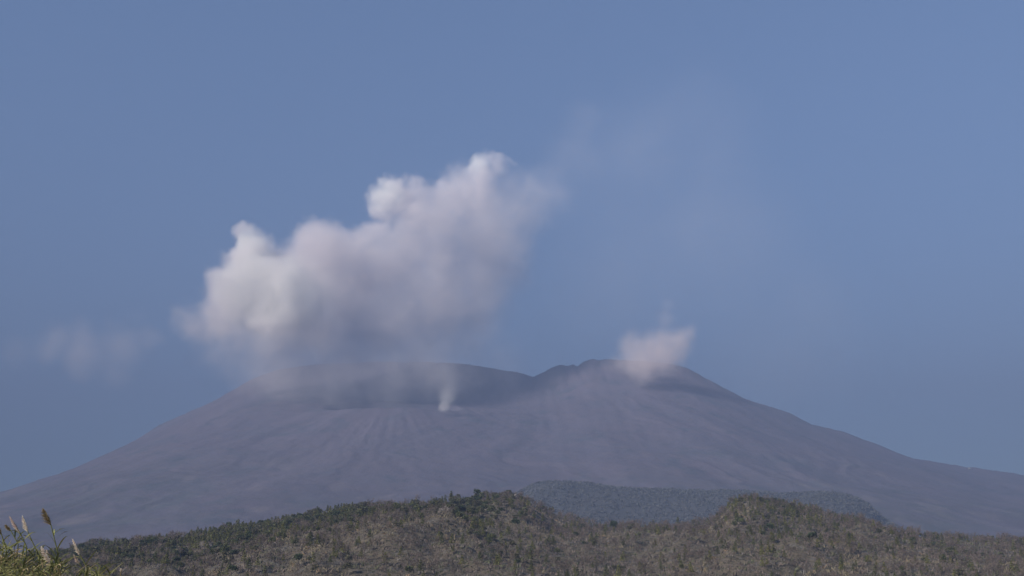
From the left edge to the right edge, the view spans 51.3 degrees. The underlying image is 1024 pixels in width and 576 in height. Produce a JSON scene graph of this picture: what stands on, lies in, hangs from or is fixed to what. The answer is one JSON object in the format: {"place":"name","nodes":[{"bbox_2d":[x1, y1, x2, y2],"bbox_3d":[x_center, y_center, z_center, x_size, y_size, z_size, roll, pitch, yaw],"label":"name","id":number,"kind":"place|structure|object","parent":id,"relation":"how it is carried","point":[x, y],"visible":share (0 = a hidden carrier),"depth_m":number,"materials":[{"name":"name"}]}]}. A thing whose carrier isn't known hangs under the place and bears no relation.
{"place":"outdoors","nodes":[
{"label":"outdoors","id":0,"kind":"place"},
{"bbox_2d":[0,541,18,575],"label":"leafy reed","id":1,"kind":"object","parent":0,"point":[6,556],"visible":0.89,"depth_m":17.58,"materials":[{"name":"green plant"}]},
{"bbox_2d":[0,541,20,575],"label":"leafy reed","id":2,"kind":"object","parent":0,"point":[3,554],"visible":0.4,"depth_m":18.97,"materials":[{"name":"green plant"}]},
{"bbox_2d":[0,529,22,575],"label":"plumed reed","id":3,"kind":"object","parent":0,"point":[6,548],"visible":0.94,"depth_m":18.58,"materials":[{"name":"green plant"}]},
{"bbox_2d":[4,536,21,575],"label":"leafy reed","id":4,"kind":"object","parent":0,"point":[14,565],"visible":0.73,"depth_m":18.55,"materials":[{"name":"green plant"}]},
{"bbox_2d":[5,524,23,569],"bbox_3d":[-8.913,6.547,18.675,0.511,4.709,0.234,0,-16,0],"label":"plumed reed","id":5,"kind":"object","parent":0,"point":[8,528],"visible":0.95,"depth_m":19.22,"materials":[{"name":"plant"}]},
{"bbox_2d":[4,555,27,575],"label":"leafy reed","id":6,"kind":"object","parent":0,"point":[15,567],"visible":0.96,"depth_m":17.39,"materials":[{"name":"green plant"}]},
{"bbox_2d":[13,557,27,575],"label":"leafy reed","id":7,"kind":"object","parent":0,"point":[24,562],"visible":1,"depth_m":17.23,"materials":[{"name":"green plant"}]},
{"bbox_2d":[9,516,37,575],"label":"plumed reed","id":8,"kind":"object","parent":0,"point":[14,525],"visible":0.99,"depth_m":18.25,"materials":[{"name":"beige plant"}]},
{"bbox_2d":[11,556,35,575],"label":"leafy reed","id":9,"kind":"object","parent":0,"point":[25,567],"visible":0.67,"depth_m":17.84,"materials":[{"name":"green plant"}]},
{"bbox_2d":[9,560,38,575],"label":"leafy reed","id":10,"kind":"object","parent":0,"point":[21,568],"visible":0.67,"depth_m":18.02,"materials":[{"name":"green plant"}]},
{"bbox_2d":[14,544,34,573],"bbox_3d":[-8.478,6.519,17.937,0.474,4.357,0.522,15,-22,-43],"label":"leafy reed","id":11,"kind":"object","parent":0,"point":[23,552],"visible":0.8,"depth_m":18.50,"materials":[{"name":"green plant"}]},
{"bbox_2d":[18,545,38,573],"bbox_3d":[-8.944,6.853,19.203,0.487,4.412,0.492,-14,-21,39],"label":"leafy reed","id":12,"kind":"object","parent":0,"point":[29,557],"visible":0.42,"depth_m":19.72,"materials":[{"name":"green plant"}]},
{"bbox_2d":[19,545,45,575],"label":"leafy reed","id":13,"kind":"object","parent":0,"point":[32,557],"visible":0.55,"depth_m":18.89,"materials":[{"name":"green plant"}]},
{"bbox_2d":[21,516,44,574],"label":"plumed reed","id":14,"kind":"object","parent":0,"point":[25,525],"visible":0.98,"depth_m":18.92,"materials":[{"name":"beige plant"}]},
{"bbox_2d":[24,566,54,575],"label":"leafy reed","id":15,"kind":"object","parent":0,"point":[39,572],"visible":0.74,"depth_m":17.55,"materials":[{"name":"green plant"}]},
{"bbox_2d":[27,562,53,575],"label":"leafy reed","id":16,"kind":"object","parent":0,"point":[38,569],"visible":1,"depth_m":16.86,"materials":[{"name":"green plant"}]},
{"bbox_2d":[32,547,49,575],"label":"leafy reed","id":17,"kind":"object","parent":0,"point":[42,562],"visible":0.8,"depth_m":18.36,"materials":[{"name":"green plant"}]},
{"bbox_2d":[40,546,61,574],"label":"plumed reed","id":18,"kind":"object","parent":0,"point":[46,556],"visible":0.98,"depth_m":17.83,"materials":[{"name":"beige plant"}]},
{"bbox_2d":[43,553,60,575],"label":"leafy reed","id":19,"kind":"object","parent":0,"point":[56,559],"visible":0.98,"depth_m":17.13,"materials":[{"name":"green plant"}]},
{"bbox_2d":[41,508,66,573],"bbox_3d":[-7.959,6.223,17.996,0.554,4.960,0.450,0,-16,0],"label":"plumed reed","id":20,"kind":"object","parent":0,"point":[47,517],"visible":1,"depth_m":18.57,"materials":[{"name":"brown plant"}]},
{"bbox_2d":[45,553,71,575],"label":"leafy reed","id":21,"kind":"object","parent":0,"point":[52,557],"visible":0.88,"depth_m":17.79,"materials":[{"name":"green plant"}]},
{"bbox_2d":[48,556,74,575],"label":"leafy reed","id":22,"kind":"object","parent":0,"point":[60,573],"visible":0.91,"depth_m":17.83,"materials":[{"name":"green plant"}]},
{"bbox_2d":[74,555,84,571],"bbox_3d":[-7.583,6.740,18.382,0.444,4.177,0.244,2,-16,-8],"label":"plumed reed","id":23,"kind":"object","parent":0,"point":[77,559],"visible":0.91,"depth_m":18.89,"materials":[{"name":"beige plant"}]},
{"bbox_2d":[72,539,96,567],"bbox_3d":[-7.460,6.527,18.111,0.520,4.436,0.148,0,-16,0],"label":"plumed reed","id":24,"kind":"object","parent":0,"point":[77,550],"visible":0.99,"depth_m":18.63,"materials":[{"name":"beige plant"}]},
{"bbox_2d":[92,563,115,575],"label":"leafy reed","id":25,"kind":"object","parent":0,"point":[100,568],"visible":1,"depth_m":17.09,"materials":[{"name":"green plant"}]},
{"bbox_2d":[0,359,1023,556],"bbox_3d":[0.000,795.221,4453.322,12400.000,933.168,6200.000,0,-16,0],"label":"volcano slopes","id":26,"kind":"structure","parent":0,"point":[290,441],"depth_m":3194.82,"materials":[{"name":"grey stone"}]},
{"bbox_2d":[0,0,1023,491],"label":"sky","id":27,"kind":"structure","parent":0,"point":[811,210],"materials":[{"name":"blue"}]},
{"bbox_2d":[20,499,1023,575],"bbox_3d":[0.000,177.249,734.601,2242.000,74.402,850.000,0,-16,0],"label":"front hill","id":28,"kind":"structure","parent":0,"point":[362,570],"depth_m":449.09,"materials":[{"name":"green plant"}]},
{"bbox_2d":[228,564,238,570],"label":"evergreen tree","id":29,"kind":"object","parent":28,"relation":"on","point":[234,567],"visible":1,"depth_m":371.09,"materials":[{"name":"green plant"}]},
{"bbox_2d":[375,563,386,575],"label":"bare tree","id":30,"kind":"object","parent":28,"relation":"on","point":[380,573],"visible":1,"depth_m":357.13,"materials":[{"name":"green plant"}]},
{"bbox_2d":[0,490,1023,575],"bbox_3d":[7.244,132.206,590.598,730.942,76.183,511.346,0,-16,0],"label":"hillside woods","id":31,"kind":"object","parent":28,"relation":"on","point":[238,536],"visible":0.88,"depth_m":512.46,"materials":[{"name":"green plant"}]},
{"bbox_2d":[511,518,519,529],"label":"evergreen tree","id":32,"kind":"object","parent":28,"relation":"on","point":[515,521],"visible":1,"depth_m":533.21,"materials":[{"name":"green plant"}]},
{"bbox_2d":[21,498,1023,575],"bbox_3d":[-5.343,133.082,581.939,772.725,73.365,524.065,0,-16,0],"label":"scrub","id":33,"kind":"object","parent":28,"relation":"on","point":[543,563],"visible":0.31,"depth_m":453.39,"materials":[{"name":"green plant"}]},
{"bbox_2d":[765,523,774,534],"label":"evergreen tree","id":34,"kind":"object","parent":28,"relation":"on","point":[770,525],"visible":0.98,"depth_m":527.61,"materials":[{"name":"green plant"}]},
{"bbox_2d":[789,506,796,515],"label":"pine tree","id":35,"kind":"object","parent":28,"relation":"on","point":[792,511],"visible":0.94,"depth_m":641.93,"materials":[{"name":"green plant"}]},
{"bbox_2d":[805,531,817,538],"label":"evergreen tree","id":36,"kind":"object","parent":28,"relation":"on","point":[811,534],"visible":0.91,"depth_m":453.46,"materials":[{"name":"green plant"}]},
{"bbox_2d":[517,481,889,527],"bbox_3d":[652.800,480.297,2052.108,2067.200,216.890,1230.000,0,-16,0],"label":"wooded hill","id":37,"kind":"structure","parent":0,"point":[622,511],"depth_m":1817.83,"materials":[{"name":"green plant"}]},
{"bbox_2d":[514,480,904,532],"bbox_3d":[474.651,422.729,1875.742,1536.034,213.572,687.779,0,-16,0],"label":"woods","id":38,"kind":"object","parent":37,"relation":"on","point":[657,489],"visible":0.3,"depth_m":1882.84,"materials":[{"name":"green plant"}]}
]}

